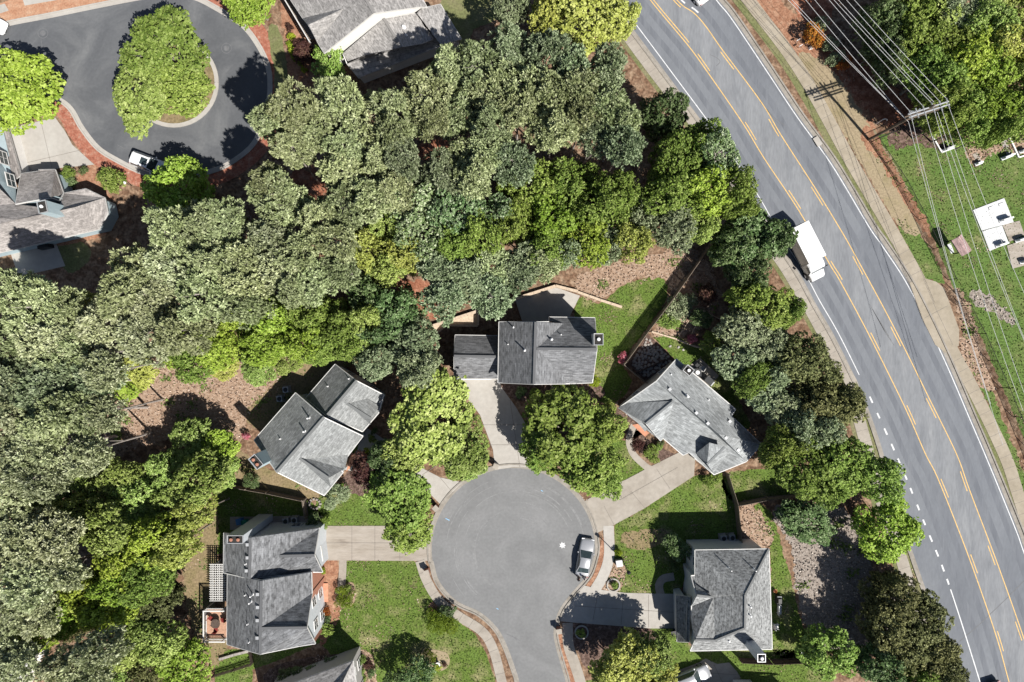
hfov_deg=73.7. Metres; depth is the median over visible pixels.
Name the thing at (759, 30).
verge
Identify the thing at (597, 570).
mulch bed
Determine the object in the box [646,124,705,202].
leafy tree
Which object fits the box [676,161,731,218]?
leafy tree
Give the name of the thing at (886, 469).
leafy tree
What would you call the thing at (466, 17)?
lawn
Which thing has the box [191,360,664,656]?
weeds
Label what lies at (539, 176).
leafy tree
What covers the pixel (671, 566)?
shrub
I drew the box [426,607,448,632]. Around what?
clipped shrub
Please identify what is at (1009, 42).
leafy tree
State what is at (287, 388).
air conditioner
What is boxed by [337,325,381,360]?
leafy tree
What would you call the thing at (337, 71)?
tree
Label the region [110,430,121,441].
shrub
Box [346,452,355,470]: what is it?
terrace
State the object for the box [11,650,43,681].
house
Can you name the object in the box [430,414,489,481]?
leafy tree
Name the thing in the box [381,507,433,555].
evergreen tree
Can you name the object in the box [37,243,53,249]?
patio grill
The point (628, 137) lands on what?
pine tree
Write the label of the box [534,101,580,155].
pine tree
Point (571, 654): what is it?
pavement
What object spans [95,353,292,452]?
dry straw
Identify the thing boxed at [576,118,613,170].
pine tree
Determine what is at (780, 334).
leafy tree
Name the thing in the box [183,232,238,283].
pine tree
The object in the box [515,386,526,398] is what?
shrub
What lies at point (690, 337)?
shrub
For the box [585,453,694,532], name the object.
driveway
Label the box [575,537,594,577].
parked car
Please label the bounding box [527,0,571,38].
leafy tree
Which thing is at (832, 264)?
road markings
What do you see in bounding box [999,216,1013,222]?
headstone
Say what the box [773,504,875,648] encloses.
dry straw
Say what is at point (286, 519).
air conditioner
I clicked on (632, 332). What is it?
lawn
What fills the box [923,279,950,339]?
driveway joints
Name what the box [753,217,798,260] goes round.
evergreen tree
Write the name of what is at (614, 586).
shrub
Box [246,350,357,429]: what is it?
lawn
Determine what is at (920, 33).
leafy tree
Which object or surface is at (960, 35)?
leafy tree
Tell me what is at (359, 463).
tree
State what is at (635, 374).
wooden fence
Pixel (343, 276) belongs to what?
pine tree
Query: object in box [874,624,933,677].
evergreen tree
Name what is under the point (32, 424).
pine tree
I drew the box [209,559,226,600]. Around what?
pergola
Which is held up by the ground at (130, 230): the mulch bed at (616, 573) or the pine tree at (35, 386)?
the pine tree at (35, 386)
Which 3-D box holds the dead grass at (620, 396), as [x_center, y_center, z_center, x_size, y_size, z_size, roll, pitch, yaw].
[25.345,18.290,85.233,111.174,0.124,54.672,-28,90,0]
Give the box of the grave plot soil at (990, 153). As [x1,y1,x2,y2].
[965,133,1023,166]
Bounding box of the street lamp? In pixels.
[620,557,630,574]
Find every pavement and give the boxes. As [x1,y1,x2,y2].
[415,560,506,681]
[562,623,585,681]
[591,526,614,592]
[622,26,924,620]
[741,0,1023,527]
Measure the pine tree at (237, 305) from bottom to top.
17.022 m
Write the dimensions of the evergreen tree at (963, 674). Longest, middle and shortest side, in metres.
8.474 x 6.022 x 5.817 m
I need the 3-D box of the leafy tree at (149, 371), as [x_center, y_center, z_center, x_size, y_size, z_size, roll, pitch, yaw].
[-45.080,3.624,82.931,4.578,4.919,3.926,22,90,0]
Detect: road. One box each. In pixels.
[615,0,1023,681]
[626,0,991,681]
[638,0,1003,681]
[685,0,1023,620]
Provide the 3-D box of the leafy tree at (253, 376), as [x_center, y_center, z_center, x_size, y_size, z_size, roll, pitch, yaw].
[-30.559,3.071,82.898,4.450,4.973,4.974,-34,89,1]
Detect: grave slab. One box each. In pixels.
[972,152,980,161]
[982,226,1007,250]
[1002,140,1010,153]
[1002,221,1023,241]
[1007,241,1023,268]
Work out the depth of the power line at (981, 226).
74.83 m
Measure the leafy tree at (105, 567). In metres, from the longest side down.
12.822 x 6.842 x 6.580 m
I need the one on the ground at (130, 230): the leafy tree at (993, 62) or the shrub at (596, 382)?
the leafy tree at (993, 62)
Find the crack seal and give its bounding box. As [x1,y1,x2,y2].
[958,581,1023,642]
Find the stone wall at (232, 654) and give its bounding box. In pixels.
[218,650,248,660]
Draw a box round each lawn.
[57,242,90,272]
[182,493,227,666]
[215,488,323,553]
[215,561,494,681]
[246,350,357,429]
[268,24,287,92]
[315,483,394,525]
[440,0,503,44]
[574,277,667,403]
[586,628,829,681]
[594,440,643,482]
[612,474,737,593]
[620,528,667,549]
[653,334,749,428]
[722,468,791,501]
[754,503,808,657]
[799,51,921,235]
[878,134,1023,437]
[898,226,944,283]
[972,372,1023,490]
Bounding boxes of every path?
[335,560,346,594]
[626,424,650,469]
[655,573,674,593]
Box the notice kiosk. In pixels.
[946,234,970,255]
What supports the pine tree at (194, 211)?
on the ground at (130, 230)
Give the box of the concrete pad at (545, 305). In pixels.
[515,288,579,322]
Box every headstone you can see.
[941,145,954,151]
[973,160,983,165]
[995,241,1008,247]
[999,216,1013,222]
[1000,153,1015,160]
[1014,237,1023,242]
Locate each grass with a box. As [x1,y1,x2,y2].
[213,132,1023,681]
[222,136,1023,676]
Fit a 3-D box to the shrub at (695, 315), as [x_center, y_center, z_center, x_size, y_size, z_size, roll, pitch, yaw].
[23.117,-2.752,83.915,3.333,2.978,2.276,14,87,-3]
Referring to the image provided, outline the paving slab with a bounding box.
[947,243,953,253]
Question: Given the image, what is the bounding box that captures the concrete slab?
[973,198,1012,230]
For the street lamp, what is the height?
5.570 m
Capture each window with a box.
[0,150,9,165]
[4,172,16,188]
[290,523,302,526]
[312,594,316,608]
[314,616,318,631]
[318,586,322,599]
[320,607,324,621]
[357,656,360,670]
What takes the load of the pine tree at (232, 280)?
on the ground at (130, 230)
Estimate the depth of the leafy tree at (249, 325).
77.03 m
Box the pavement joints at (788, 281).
[629,37,909,569]
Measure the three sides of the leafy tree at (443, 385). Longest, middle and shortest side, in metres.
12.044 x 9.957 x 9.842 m
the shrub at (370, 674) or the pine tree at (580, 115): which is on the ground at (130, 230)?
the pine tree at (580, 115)
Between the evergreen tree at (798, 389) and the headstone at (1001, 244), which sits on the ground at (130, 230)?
the evergreen tree at (798, 389)
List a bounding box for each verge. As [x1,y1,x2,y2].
[0,0,106,20]
[596,8,928,617]
[732,0,1019,534]
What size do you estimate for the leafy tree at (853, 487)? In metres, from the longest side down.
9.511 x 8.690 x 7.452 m
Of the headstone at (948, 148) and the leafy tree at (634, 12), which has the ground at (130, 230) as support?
the leafy tree at (634, 12)
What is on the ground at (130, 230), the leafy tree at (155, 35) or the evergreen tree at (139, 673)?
the evergreen tree at (139, 673)
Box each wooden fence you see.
[211,661,253,677]
[224,484,306,500]
[247,652,252,666]
[302,498,307,519]
[622,363,647,383]
[623,238,715,365]
[635,359,665,372]
[724,472,742,542]
[738,494,800,505]
[738,657,806,664]
[847,499,884,626]
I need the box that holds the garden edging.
[652,331,716,360]
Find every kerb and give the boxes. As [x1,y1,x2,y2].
[6,0,272,178]
[129,40,218,127]
[427,463,599,681]
[631,32,921,588]
[724,0,1023,533]
[932,137,955,152]
[1009,138,1023,157]
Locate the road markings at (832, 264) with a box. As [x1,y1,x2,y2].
[653,0,1003,650]
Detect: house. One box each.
[0,116,118,256]
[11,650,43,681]
[223,514,327,654]
[248,364,384,495]
[274,646,363,681]
[291,0,461,82]
[454,317,602,384]
[618,358,760,474]
[673,539,772,661]
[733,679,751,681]
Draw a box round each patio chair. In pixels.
[211,627,218,633]
[695,362,701,368]
[773,623,778,630]
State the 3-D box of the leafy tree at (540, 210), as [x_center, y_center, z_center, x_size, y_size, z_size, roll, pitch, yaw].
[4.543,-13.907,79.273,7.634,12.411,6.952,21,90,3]
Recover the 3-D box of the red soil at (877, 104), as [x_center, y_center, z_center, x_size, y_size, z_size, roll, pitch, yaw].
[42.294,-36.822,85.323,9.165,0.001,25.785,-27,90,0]
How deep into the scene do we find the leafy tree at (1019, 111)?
77.06 m
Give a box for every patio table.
[211,619,219,627]
[694,369,701,375]
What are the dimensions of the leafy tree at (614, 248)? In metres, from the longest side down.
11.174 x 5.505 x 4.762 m
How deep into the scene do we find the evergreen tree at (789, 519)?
81.36 m
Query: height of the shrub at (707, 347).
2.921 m
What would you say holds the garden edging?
on the lawn at (739, 411)
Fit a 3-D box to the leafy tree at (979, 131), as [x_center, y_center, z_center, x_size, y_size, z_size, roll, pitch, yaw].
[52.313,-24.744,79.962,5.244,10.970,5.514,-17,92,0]
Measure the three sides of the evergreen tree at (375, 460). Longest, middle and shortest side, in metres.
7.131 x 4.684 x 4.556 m
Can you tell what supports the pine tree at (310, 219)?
on the ground at (130, 230)
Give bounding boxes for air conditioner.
[276,394,285,401]
[282,385,291,392]
[282,516,290,523]
[291,515,299,523]
[718,533,726,540]
[726,532,735,540]
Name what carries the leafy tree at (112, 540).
on the ground at (130, 230)
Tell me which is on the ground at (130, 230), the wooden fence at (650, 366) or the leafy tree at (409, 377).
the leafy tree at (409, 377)
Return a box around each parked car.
[0,19,8,34]
[129,151,165,173]
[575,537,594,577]
[674,663,711,681]
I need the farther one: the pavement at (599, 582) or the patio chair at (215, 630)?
the pavement at (599, 582)
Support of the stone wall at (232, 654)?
on the lawn at (391, 601)
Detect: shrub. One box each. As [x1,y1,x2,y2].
[59,165,75,179]
[65,176,78,187]
[78,166,88,174]
[95,166,126,193]
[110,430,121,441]
[241,432,250,439]
[277,667,292,680]
[286,22,293,32]
[286,32,295,39]
[286,40,292,47]
[288,46,293,53]
[291,665,304,674]
[300,66,307,72]
[305,511,319,525]
[305,662,317,669]
[319,514,331,529]
[321,622,334,638]
[323,607,330,616]
[323,655,336,661]
[324,613,330,624]
[333,595,344,605]
[334,585,346,598]
[340,598,353,608]
[343,589,355,602]
[344,584,351,591]
[360,654,365,664]
[363,658,373,668]
[367,667,376,678]
[368,434,376,443]
[371,427,377,434]
[421,648,436,663]
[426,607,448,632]
[433,664,442,671]
[435,612,459,635]
[436,605,456,616]
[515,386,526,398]
[529,388,540,398]
[575,628,585,637]
[578,387,588,402]
[588,374,600,386]
[603,400,616,413]
[611,581,617,589]
[614,549,622,555]
[617,351,627,363]
[642,443,659,463]
[655,443,662,450]
[656,439,664,445]
[657,311,680,329]
[663,296,690,321]
[665,629,675,639]
[666,560,678,572]
[676,292,697,309]
[687,334,697,343]
[689,308,713,328]
[698,330,725,358]
[702,473,722,488]
[803,21,826,49]
[810,16,829,37]
[821,34,839,51]
[824,49,845,66]
[835,54,853,70]
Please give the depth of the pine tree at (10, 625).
70.39 m
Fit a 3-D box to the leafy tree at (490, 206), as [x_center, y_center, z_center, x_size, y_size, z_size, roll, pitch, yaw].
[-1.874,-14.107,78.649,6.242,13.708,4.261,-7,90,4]
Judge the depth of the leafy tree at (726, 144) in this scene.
73.97 m
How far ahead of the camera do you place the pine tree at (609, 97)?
69.06 m
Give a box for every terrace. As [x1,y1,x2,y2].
[323,583,327,601]
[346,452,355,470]
[633,424,648,436]
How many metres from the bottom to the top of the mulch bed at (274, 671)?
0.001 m
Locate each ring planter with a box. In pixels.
[575,625,588,639]
[606,578,619,591]
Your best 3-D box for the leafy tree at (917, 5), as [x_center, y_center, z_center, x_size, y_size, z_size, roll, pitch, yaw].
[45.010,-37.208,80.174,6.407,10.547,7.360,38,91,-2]
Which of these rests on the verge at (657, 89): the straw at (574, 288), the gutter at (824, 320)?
the gutter at (824, 320)
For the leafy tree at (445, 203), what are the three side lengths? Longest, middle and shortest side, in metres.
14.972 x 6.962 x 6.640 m
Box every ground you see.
[0,0,1023,681]
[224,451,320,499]
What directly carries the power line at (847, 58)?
attached to the utility pole
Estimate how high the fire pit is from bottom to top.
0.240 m
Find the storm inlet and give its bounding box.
[812,136,821,146]
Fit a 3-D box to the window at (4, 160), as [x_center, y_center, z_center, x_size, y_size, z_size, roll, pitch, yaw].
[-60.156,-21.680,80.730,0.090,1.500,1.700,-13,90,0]
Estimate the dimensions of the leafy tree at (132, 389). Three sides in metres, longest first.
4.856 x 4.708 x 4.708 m
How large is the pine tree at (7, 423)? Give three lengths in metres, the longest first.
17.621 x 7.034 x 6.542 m
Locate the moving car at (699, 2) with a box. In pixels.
[693,0,708,5]
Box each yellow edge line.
[650,0,1008,681]
[677,0,1023,638]
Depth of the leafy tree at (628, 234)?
74.98 m
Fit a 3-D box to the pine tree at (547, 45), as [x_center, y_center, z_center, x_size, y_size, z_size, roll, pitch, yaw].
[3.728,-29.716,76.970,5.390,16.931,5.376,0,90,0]
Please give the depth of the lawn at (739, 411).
85.33 m
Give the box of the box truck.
[791,220,827,282]
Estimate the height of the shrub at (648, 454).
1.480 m
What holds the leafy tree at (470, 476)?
on the ground at (130, 230)
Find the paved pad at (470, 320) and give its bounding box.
[434,313,476,330]
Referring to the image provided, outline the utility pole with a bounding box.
[867,98,949,140]
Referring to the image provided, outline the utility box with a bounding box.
[615,559,622,566]
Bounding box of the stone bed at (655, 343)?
[629,334,673,379]
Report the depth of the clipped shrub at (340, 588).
84.25 m
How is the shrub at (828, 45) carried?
on the red soil at (877, 104)
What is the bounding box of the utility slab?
[230,516,321,529]
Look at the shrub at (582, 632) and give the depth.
84.74 m
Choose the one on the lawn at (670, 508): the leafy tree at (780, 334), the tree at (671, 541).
the tree at (671, 541)
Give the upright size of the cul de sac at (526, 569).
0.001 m
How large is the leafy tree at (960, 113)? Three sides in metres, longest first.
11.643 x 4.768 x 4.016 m
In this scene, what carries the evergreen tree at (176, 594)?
on the ground at (130, 230)
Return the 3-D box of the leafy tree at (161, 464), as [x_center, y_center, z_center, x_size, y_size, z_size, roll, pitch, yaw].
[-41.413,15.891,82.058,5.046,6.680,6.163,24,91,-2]
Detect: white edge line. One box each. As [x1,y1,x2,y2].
[636,25,859,374]
[716,0,1023,552]
[950,589,979,681]
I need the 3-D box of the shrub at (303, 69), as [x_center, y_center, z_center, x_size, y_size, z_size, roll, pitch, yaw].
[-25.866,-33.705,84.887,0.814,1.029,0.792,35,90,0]
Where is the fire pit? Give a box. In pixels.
[308,498,321,509]
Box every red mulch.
[280,0,324,91]
[757,0,876,131]
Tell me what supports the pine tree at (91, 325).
on the ground at (130, 230)
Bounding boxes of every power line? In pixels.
[788,0,839,52]
[792,0,902,115]
[808,3,907,120]
[815,0,908,109]
[829,0,922,105]
[834,0,929,100]
[841,3,933,101]
[848,2,930,91]
[856,2,945,97]
[908,122,1002,443]
[912,121,990,403]
[926,117,1022,409]
[935,114,1023,391]
[937,112,1023,339]
[942,111,1023,336]
[949,108,1023,291]
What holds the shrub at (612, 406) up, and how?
on the ground at (130, 230)
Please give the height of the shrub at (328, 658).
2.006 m
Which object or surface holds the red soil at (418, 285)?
on the ground at (130, 230)
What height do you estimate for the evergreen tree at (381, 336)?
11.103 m
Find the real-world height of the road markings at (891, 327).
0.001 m
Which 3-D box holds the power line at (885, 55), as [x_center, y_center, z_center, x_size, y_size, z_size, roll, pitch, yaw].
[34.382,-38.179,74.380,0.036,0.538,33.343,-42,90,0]
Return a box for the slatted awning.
[285,0,313,46]
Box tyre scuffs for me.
[446,482,583,594]
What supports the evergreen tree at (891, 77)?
on the ground at (130, 230)
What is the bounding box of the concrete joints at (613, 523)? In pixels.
[424,402,734,680]
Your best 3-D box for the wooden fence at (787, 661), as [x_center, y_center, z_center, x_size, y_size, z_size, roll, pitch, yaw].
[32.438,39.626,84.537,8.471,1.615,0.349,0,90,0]
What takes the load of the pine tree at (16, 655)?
on the ground at (130, 230)
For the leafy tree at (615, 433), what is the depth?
79.09 m
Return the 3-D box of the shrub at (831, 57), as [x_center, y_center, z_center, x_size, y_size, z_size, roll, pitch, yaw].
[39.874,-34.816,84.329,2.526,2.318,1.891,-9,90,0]
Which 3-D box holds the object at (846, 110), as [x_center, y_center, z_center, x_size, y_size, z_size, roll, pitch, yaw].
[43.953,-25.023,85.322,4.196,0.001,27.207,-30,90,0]
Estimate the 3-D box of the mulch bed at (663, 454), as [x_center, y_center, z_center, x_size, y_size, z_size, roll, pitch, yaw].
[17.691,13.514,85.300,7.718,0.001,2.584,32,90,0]
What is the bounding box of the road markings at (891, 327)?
[673,0,1021,640]
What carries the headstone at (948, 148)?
on the grave kerb at (938, 147)
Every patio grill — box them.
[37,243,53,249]
[775,594,781,604]
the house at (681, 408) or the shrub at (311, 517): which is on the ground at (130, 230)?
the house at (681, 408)
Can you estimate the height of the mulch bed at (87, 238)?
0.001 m
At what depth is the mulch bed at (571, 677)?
85.30 m
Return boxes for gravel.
[967,290,1014,325]
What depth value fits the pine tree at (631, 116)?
69.02 m
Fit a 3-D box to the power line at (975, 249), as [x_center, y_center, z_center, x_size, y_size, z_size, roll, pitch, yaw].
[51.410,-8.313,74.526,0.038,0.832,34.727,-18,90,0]
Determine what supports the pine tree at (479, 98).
on the ground at (130, 230)
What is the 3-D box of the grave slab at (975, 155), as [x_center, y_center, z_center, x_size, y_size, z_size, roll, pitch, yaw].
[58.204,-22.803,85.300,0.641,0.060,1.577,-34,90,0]
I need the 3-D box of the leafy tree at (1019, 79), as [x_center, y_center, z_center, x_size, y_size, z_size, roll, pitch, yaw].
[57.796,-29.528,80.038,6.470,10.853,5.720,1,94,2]
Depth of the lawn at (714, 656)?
85.33 m
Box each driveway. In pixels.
[0,4,8,12]
[20,118,93,171]
[23,0,53,4]
[326,526,430,560]
[345,428,459,502]
[463,379,526,469]
[560,585,673,627]
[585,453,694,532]
[676,659,740,681]
[910,278,958,352]
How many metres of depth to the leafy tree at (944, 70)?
76.26 m
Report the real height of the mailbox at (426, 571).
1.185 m
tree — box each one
[0,45,65,135]
[0,267,84,330]
[0,320,33,369]
[0,342,46,416]
[0,377,27,441]
[0,428,64,479]
[0,475,53,515]
[0,497,43,554]
[0,518,57,577]
[0,548,102,613]
[0,564,90,641]
[0,635,54,681]
[1,459,73,504]
[2,278,65,334]
[6,430,117,476]
[6,634,58,652]
[9,314,118,372]
[12,357,73,410]
[14,385,122,446]
[18,492,98,539]
[18,583,85,641]
[23,504,86,568]
[31,590,83,641]
[34,331,123,378]
[34,628,112,681]
[35,552,93,592]
[37,381,148,435]
[44,285,88,334]
[47,491,111,544]
[50,613,88,643]
[55,557,114,618]
[56,660,114,681]
[59,463,102,506]
[62,431,152,480]
[63,361,131,407]
[68,620,137,674]
[71,288,98,319]
[71,298,132,351]
[72,589,146,633]
[74,469,126,521]
[78,349,158,392]
[78,392,162,434]
[82,498,138,557]
[84,564,154,610]
[91,543,154,594]
[94,456,146,505]
[95,264,151,319]
[104,649,132,681]
[107,242,171,282]
[108,625,159,673]
[111,478,164,532]
[112,55,171,140]
[112,309,200,368]
[113,364,144,401]
[114,550,180,608]
[117,4,211,97]
[119,274,178,322]
[119,510,182,574]
[119,603,168,652]
[120,357,159,389]
[124,661,161,681]
[131,614,189,668]
[136,576,186,623]
[140,154,215,215]
[140,485,204,536]
[141,204,197,266]
[141,240,192,294]
[143,451,185,495]
[148,523,210,571]
[152,304,219,355]
[153,58,215,118]
[153,636,213,681]
[161,331,192,369]
[167,417,216,474]
[168,346,214,384]
[168,446,232,510]
[170,492,229,530]
[174,266,229,324]
[177,198,229,251]
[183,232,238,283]
[191,328,239,373]
[193,428,240,473]
[194,455,240,488]
[197,195,272,245]
[207,355,240,381]
[212,309,251,355]
[218,256,273,299]
[219,283,277,329]
[220,238,268,279]
[222,0,275,30]
[233,309,268,335]
[237,322,288,368]
[241,349,276,386]
[243,471,260,488]
[244,167,309,227]
[245,98,307,161]
[245,216,297,267]
[246,160,284,200]
[248,295,304,342]
[257,250,311,299]
[265,75,322,138]
[268,131,320,183]
[269,181,317,228]
[269,231,322,275]
[271,347,303,375]
[276,273,318,309]
[283,294,335,342]
[283,325,326,364]
[290,99,341,157]
[290,256,349,306]
[292,38,315,64]
[297,195,343,239]
[300,326,336,366]
[310,44,345,78]
[312,73,368,142]
[312,221,361,263]
[314,148,373,199]
[317,297,365,345]
[318,249,361,292]
[321,127,368,173]
[321,179,367,234]
[323,483,350,510]
[328,330,363,361]
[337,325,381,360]
[345,272,389,313]
[348,226,387,274]
[348,301,384,333]
[349,88,398,147]
[350,449,375,488]
[351,176,395,224]
[352,343,398,381]
[355,311,407,347]
[360,455,431,538]
[361,139,403,179]
[365,246,407,288]
[366,210,418,248]
[367,86,424,144]
[367,438,399,476]
[373,282,427,334]
[374,109,413,154]
[377,171,416,215]
[379,131,421,191]
[380,430,430,474]
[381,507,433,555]
[382,666,404,681]
[383,235,424,276]
[387,163,438,231]
[387,312,440,369]
[387,365,476,466]
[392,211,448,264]
[396,342,443,388]
[398,654,435,681]
[400,69,453,133]
[414,97,449,150]
[415,251,462,284]
[419,281,468,327]
[420,146,460,195]
[426,187,479,243]
[427,42,467,106]
[430,221,483,260]
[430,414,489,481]
[433,254,489,303]
[439,86,477,141]
[445,136,486,173]
[450,39,507,94]
[450,150,495,200]
[460,130,517,178]
[460,206,504,258]
[462,67,503,128]
[463,446,488,481]
[467,191,516,233]
[468,272,517,320]
[470,242,513,289]
[471,98,516,144]
[484,21,532,76]
[491,0,530,25]
[492,139,536,188]
[494,57,543,116]
[495,82,541,144]
[496,156,562,207]
[496,193,539,246]
[503,240,543,287]
[506,264,536,294]
[518,428,556,475]
[521,384,614,479]
[522,110,565,160]
[522,193,579,241]
[523,28,571,78]
[524,245,561,284]
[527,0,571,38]
[528,228,576,269]
[530,66,573,118]
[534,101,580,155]
[542,0,628,57]
[542,156,600,220]
[549,67,602,114]
[551,42,592,91]
[553,237,585,270]
[559,430,628,497]
[560,92,602,158]
[560,210,611,270]
[567,175,628,236]
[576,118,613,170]
[580,405,629,446]
[584,453,622,500]
[585,223,622,265]
[587,84,629,141]
[588,649,632,681]
[589,41,627,90]
[592,168,644,225]
[596,626,661,681]
[600,124,648,175]
[602,103,641,161]
[605,0,641,46]
[612,219,655,264]
[625,198,658,233]
[628,630,674,679]
[630,436,644,450]
[634,171,704,226]
[634,658,679,681]
[639,87,689,144]
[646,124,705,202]
[649,202,698,256]
[661,532,691,561]
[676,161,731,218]
[678,117,723,163]
[678,210,721,244]
[696,282,717,306]
[699,126,740,181]
[703,161,758,212]
[706,225,756,267]
[710,336,764,380]
[712,304,772,352]
[713,208,784,273]
[721,185,761,221]
[721,274,772,311]
[722,248,772,290]
[730,361,773,399]
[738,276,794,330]
[745,326,788,362]
[745,356,791,412]
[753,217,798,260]
[754,385,803,425]
[757,423,811,469]
[767,330,831,383]
[768,296,807,329]
[773,498,837,546]
[774,432,837,501]
[778,403,831,455]
[782,380,837,421]
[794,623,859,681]
[800,379,869,429]
[801,355,844,390]
[801,464,847,510]
[804,408,847,447]
[805,433,879,502]
[829,383,868,416]
[847,454,906,504]
[849,0,907,44]
[850,493,924,564]
[851,640,906,681]
[854,598,913,657]
[857,20,908,65]
[857,569,922,622]
[868,34,915,90]
[869,0,936,45]
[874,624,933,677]
[882,9,952,74]
[887,588,954,646]
[890,660,941,681]
[897,42,968,104]
[898,631,963,679]
[899,79,973,130]
[910,0,971,30]
[912,100,979,138]
[914,21,976,68]
[920,646,970,681]
[923,71,993,123]
[930,98,997,148]
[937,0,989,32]
[941,25,1004,88]
[955,107,1022,150]
[956,0,1021,49]
[963,74,1023,137]
[969,41,1020,99]
[975,16,1023,74]
[985,0,1023,39]
[985,60,1023,99]
[1001,91,1023,144]
[1012,44,1023,88]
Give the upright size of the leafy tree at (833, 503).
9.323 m
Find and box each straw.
[94,138,1023,681]
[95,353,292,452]
[575,249,698,302]
[651,259,722,337]
[739,499,774,547]
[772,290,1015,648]
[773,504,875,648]
[953,288,995,391]
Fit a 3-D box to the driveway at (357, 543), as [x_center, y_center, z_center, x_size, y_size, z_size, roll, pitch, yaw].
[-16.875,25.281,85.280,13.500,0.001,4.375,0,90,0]
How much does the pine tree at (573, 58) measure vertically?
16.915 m
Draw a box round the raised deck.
[203,599,226,642]
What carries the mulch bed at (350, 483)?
on the ground at (130, 230)
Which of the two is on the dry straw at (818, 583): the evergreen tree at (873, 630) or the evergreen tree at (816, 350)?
the evergreen tree at (873, 630)
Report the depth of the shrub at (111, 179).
83.42 m
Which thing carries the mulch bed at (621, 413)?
on the ground at (130, 230)
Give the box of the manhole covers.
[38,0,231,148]
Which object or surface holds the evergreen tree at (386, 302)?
on the ground at (130, 230)
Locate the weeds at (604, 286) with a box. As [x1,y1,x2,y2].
[120,140,1012,623]
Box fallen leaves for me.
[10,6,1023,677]
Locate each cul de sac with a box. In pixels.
[0,0,266,170]
[432,468,594,681]
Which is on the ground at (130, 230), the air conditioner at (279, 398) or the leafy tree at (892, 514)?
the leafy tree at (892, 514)
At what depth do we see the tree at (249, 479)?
82.68 m
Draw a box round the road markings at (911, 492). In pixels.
[869,396,948,584]
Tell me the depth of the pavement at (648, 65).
85.28 m
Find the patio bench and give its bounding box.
[776,605,780,615]
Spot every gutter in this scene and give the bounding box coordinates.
[2,0,270,176]
[429,467,597,681]
[627,22,925,589]
[719,0,1023,545]
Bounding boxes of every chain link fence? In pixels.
[872,120,918,141]
[874,138,957,279]
[962,305,1023,442]
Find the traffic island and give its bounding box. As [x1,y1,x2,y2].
[133,43,214,122]
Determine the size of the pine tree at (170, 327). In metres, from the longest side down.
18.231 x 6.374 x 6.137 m
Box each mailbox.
[423,567,429,575]
[432,503,438,511]
[492,462,498,469]
[556,626,561,634]
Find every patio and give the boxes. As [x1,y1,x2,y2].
[11,244,64,275]
[690,358,718,385]
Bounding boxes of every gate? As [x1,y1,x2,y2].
[949,290,962,303]
[953,289,971,301]
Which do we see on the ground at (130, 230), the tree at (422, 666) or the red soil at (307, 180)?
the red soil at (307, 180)
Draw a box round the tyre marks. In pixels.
[711,55,893,344]
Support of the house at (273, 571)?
on the ground at (130, 230)
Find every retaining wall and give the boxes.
[433,285,577,326]
[437,324,477,333]
[577,291,621,307]
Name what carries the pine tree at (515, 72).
on the ground at (130, 230)
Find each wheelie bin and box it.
[235,517,243,525]
[240,519,248,524]
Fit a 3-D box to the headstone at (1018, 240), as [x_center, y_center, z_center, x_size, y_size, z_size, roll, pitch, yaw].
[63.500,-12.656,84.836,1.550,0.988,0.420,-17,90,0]
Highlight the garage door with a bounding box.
[461,379,491,379]
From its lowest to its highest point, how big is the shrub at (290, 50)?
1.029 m
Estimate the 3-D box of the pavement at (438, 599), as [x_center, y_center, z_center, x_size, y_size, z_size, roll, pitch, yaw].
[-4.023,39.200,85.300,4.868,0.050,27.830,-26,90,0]
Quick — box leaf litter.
[887,120,949,149]
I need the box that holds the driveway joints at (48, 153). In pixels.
[27,124,78,166]
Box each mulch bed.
[57,232,105,245]
[75,163,113,199]
[263,654,336,681]
[319,560,340,646]
[335,582,355,608]
[343,468,380,496]
[361,650,376,681]
[421,648,449,670]
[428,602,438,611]
[501,384,604,402]
[556,625,574,681]
[573,623,655,669]
[587,537,603,586]
[603,561,626,591]
[614,404,641,437]
[632,430,674,460]
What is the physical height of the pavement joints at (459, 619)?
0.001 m
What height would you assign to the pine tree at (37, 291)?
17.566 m
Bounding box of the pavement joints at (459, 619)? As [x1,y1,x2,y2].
[417,560,504,674]
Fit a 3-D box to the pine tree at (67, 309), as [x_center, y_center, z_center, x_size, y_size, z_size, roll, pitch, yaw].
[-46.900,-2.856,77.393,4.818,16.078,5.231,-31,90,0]
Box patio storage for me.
[703,376,714,385]
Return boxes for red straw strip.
[0,0,275,189]
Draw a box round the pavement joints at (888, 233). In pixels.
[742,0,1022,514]
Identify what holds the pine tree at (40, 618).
on the ground at (130, 230)
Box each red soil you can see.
[289,168,326,198]
[396,279,448,318]
[411,134,467,160]
[790,0,920,127]
[860,125,930,236]
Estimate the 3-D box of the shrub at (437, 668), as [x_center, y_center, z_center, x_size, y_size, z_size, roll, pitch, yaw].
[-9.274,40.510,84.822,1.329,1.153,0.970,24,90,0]

